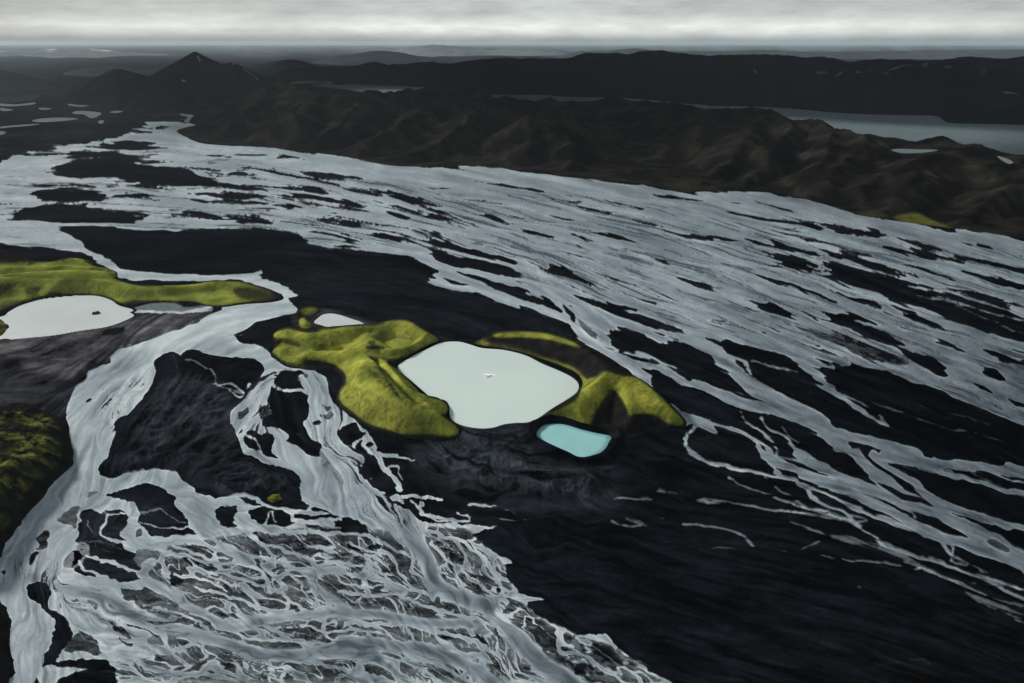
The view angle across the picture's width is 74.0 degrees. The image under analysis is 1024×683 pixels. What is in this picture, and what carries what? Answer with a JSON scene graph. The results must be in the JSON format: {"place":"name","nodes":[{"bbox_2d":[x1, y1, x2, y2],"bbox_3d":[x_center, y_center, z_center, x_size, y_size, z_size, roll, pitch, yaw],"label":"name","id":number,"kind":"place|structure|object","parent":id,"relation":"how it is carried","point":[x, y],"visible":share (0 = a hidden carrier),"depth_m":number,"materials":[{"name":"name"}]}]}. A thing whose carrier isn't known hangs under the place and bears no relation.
{"place":"outdoors","nodes":[
{"label":"outdoors","id":0,"kind":"place"},
{"bbox_2d":[0,601,13,682],"bbox_3d":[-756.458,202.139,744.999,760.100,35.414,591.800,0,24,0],"label":"bank hill","id":1,"kind":"structure","parent":0,"point":[6,664],"depth_m":607.85,"materials":[{"name":"black soil"}]},
{"bbox_2d":[0,102,34,105],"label":"pond","id":2,"kind":"structure","parent":0,"point":[17,104],"depth_m":5915.80,"materials":[{"name":"liquid"}]},
{"bbox_2d":[0,124,37,127],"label":"pond","id":3,"kind":"structure","parent":0,"point":[17,125],"depth_m":4427.61,"materials":[{"name":"liquid"}]},
{"bbox_2d":[0,70,65,103],"bbox_3d":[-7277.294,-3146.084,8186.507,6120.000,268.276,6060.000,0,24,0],"label":"lake","id":4,"kind":"structure","parent":0,"point":[12,81],"depth_m":8024.06,"materials":[{"name":"grey liquid"}]},
{"bbox_2d":[0,403,73,556],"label":"rugged hill","id":5,"kind":"structure","parent":0,"point":[36,456],"depth_m":850.41,"materials":[{"name":"green plant"}]},
{"bbox_2d":[32,118,77,121],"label":"pond","id":6,"kind":"structure","parent":0,"point":[50,119],"depth_m":4770.49,"materials":[{"name":"liquid"}]},
{"bbox_2d":[0,295,133,339],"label":"lake","id":7,"kind":"structure","parent":0,"point":[54,316],"depth_m":1350.38,"materials":[{"name":"liquid"}]},
{"bbox_2d":[68,104,86,106],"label":"pond","id":8,"kind":"structure","parent":0,"point":[77,105],"depth_m":5822.60,"materials":[{"name":"liquid"}]},
{"bbox_2d":[0,48,168,57],"bbox_3d":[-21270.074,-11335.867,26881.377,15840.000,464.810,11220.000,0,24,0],"label":"snowy range","id":9,"kind":"structure","parent":0,"point":[82,53],"depth_m":26574.64,"materials":[{"name":"white snow"}]},
{"bbox_2d":[72,111,100,117],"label":"pond","id":10,"kind":"structure","parent":0,"point":[90,114],"depth_m":5170.93,"materials":[{"name":"liquid"}]},
{"bbox_2d":[0,52,276,117],"bbox_3d":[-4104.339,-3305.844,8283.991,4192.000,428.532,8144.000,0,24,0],"label":"peak","id":11,"kind":"structure","parent":0,"point":[181,86],"depth_m":6578.17,"materials":[{"name":"grey stone"}]},
{"bbox_2d":[0,249,283,313],"bbox_3d":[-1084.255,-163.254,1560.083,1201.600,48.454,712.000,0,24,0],"label":"long hill","id":12,"kind":"structure","parent":0,"point":[23,281],"depth_m":1467.85,"materials":[{"name":"green plant"}]},
{"bbox_2d":[179,114,192,122],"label":"pond","id":13,"kind":"structure","parent":0,"point":[189,116],"depth_m":4962.65,"materials":[{"name":"liquid"}]},
{"bbox_2d":[63,59,322,76],"bbox_3d":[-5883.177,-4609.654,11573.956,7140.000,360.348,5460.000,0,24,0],"label":"misty hills","id":14,"kind":"structure","parent":0,"point":[266,69],"depth_m":11146.79,"materials":[{"name":"grey stone"}]},
{"bbox_2d":[314,314,362,326],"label":"lake","id":15,"kind":"structure","parent":0,"point":[327,320],"depth_m":1330.45,"materials":[{"name":"liquid"}]},
{"bbox_2d":[289,81,423,92],"bbox_3d":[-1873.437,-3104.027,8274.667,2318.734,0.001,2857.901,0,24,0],"label":"lake","id":16,"kind":"structure","parent":0,"point":[362,88],"depth_m":8299.82,"materials":[{"name":"grey liquid"}]},
{"bbox_2d":[272,319,463,441],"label":"crater hill","id":17,"kind":"structure","parent":0,"point":[378,391],"depth_m":1103.39,"materials":[{"name":"plant"}]},
{"bbox_2d":[311,51,510,65],"bbox_3d":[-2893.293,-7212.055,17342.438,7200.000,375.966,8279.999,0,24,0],"label":"blue hills","id":18,"kind":"structure","parent":0,"point":[388,57],"depth_m":16954.41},
{"bbox_2d":[392,45,566,56],"bbox_3d":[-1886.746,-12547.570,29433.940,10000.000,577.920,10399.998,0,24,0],"label":"pale hills","id":19,"kind":"structure","parent":0,"point":[435,50],"depth_m":27987.64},
{"bbox_2d":[398,341,578,427],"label":"lake","id":20,"kind":"structure","parent":0,"point":[518,388],"depth_m":1087.75,"materials":[{"name":"liquid"}]},
{"bbox_2d":[0,45,1023,682],"bbox_3d":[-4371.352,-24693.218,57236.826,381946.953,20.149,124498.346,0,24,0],"label":"ground","id":21,"kind":"structure","parent":0,"point":[636,547],"depth_m":866.02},
{"bbox_2d":[0,319,8,335],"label":"mound","id":22,"kind":"object","parent":21,"relation":"on","point":[4,327],"visible":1,"depth_m":1292.45,"materials":[{"name":"green plant"}]},
{"bbox_2d":[268,494,281,502],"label":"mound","id":23,"kind":"object","parent":21,"relation":"on","point":[273,498],"visible":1,"depth_m":808.32,"materials":[{"name":"plant"}]},
{"bbox_2d":[296,306,320,326],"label":"knoll","id":24,"kind":"structure","parent":21,"relation":"on","point":[305,314],"depth_m":1358.12,"materials":[{"name":"green plant"}]},
{"bbox_2d":[0,122,1023,682],"bbox_3d":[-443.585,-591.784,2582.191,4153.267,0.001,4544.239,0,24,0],"label":"river","id":25,"kind":"structure","parent":0,"point":[324,484],"depth_m":1158.41,"materials":[{"name":"liquid"}]},
{"bbox_2d":[0,0,1023,44],"label":"sky","id":26,"kind":"structure","parent":0,"point":[22,22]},
{"bbox_2d":[537,424,610,456],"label":"lake","id":27,"kind":"structure","parent":0,"point":[577,441],"depth_m":932.13,"materials":[{"name":"teal liquid"}]},
{"bbox_2d":[473,330,686,432],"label":"rim hill","id":28,"kind":"structure","parent":0,"point":[611,393],"depth_m":1011.15,"materials":[{"name":"plant"}]},
{"bbox_2d":[177,81,1023,237],"bbox_3d":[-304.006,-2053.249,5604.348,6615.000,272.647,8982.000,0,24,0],"label":"brown ridge","id":29,"kind":"structure","parent":0,"point":[682,147],"depth_m":3185.99,"materials":[{"name":"brown stone"}]},
{"bbox_2d":[266,50,1023,123],"bbox_3d":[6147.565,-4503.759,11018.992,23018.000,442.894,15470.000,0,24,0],"label":"plateau","id":30,"kind":"structure","parent":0,"point":[978,89],"depth_m":7158.85,"materials":[{"name":"black stone"}]},
{"bbox_2d":[491,95,1023,154],"bbox_3d":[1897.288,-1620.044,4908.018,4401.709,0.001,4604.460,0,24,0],"label":"lake","id":31,"kind":"structure","parent":0,"point":[1005,138],"depth_m":4369.93,"materials":[{"name":"grey liquid"}]},
{"bbox_2d":[558,48,1023,58],"bbox_3d":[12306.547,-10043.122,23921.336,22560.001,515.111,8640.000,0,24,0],"label":"hills","id":32,"kind":"structure","parent":0,"point":[941,54],"depth_m":23184.53,"materials":[{"name":"grey stone"}]},
{"bbox_2d":[892,149,937,152],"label":"pond","id":33,"kind":"structure","parent":0,"point":[912,150],"depth_m":2703.61,"materials":[{"name":"grey liquid"}]},
{"bbox_2d":[997,156,1012,163],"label":"pond","id":34,"kind":"structure","parent":0,"point":[1006,160],"depth_m":2538.08,"materials":[{"name":"liquid"}]}
]}

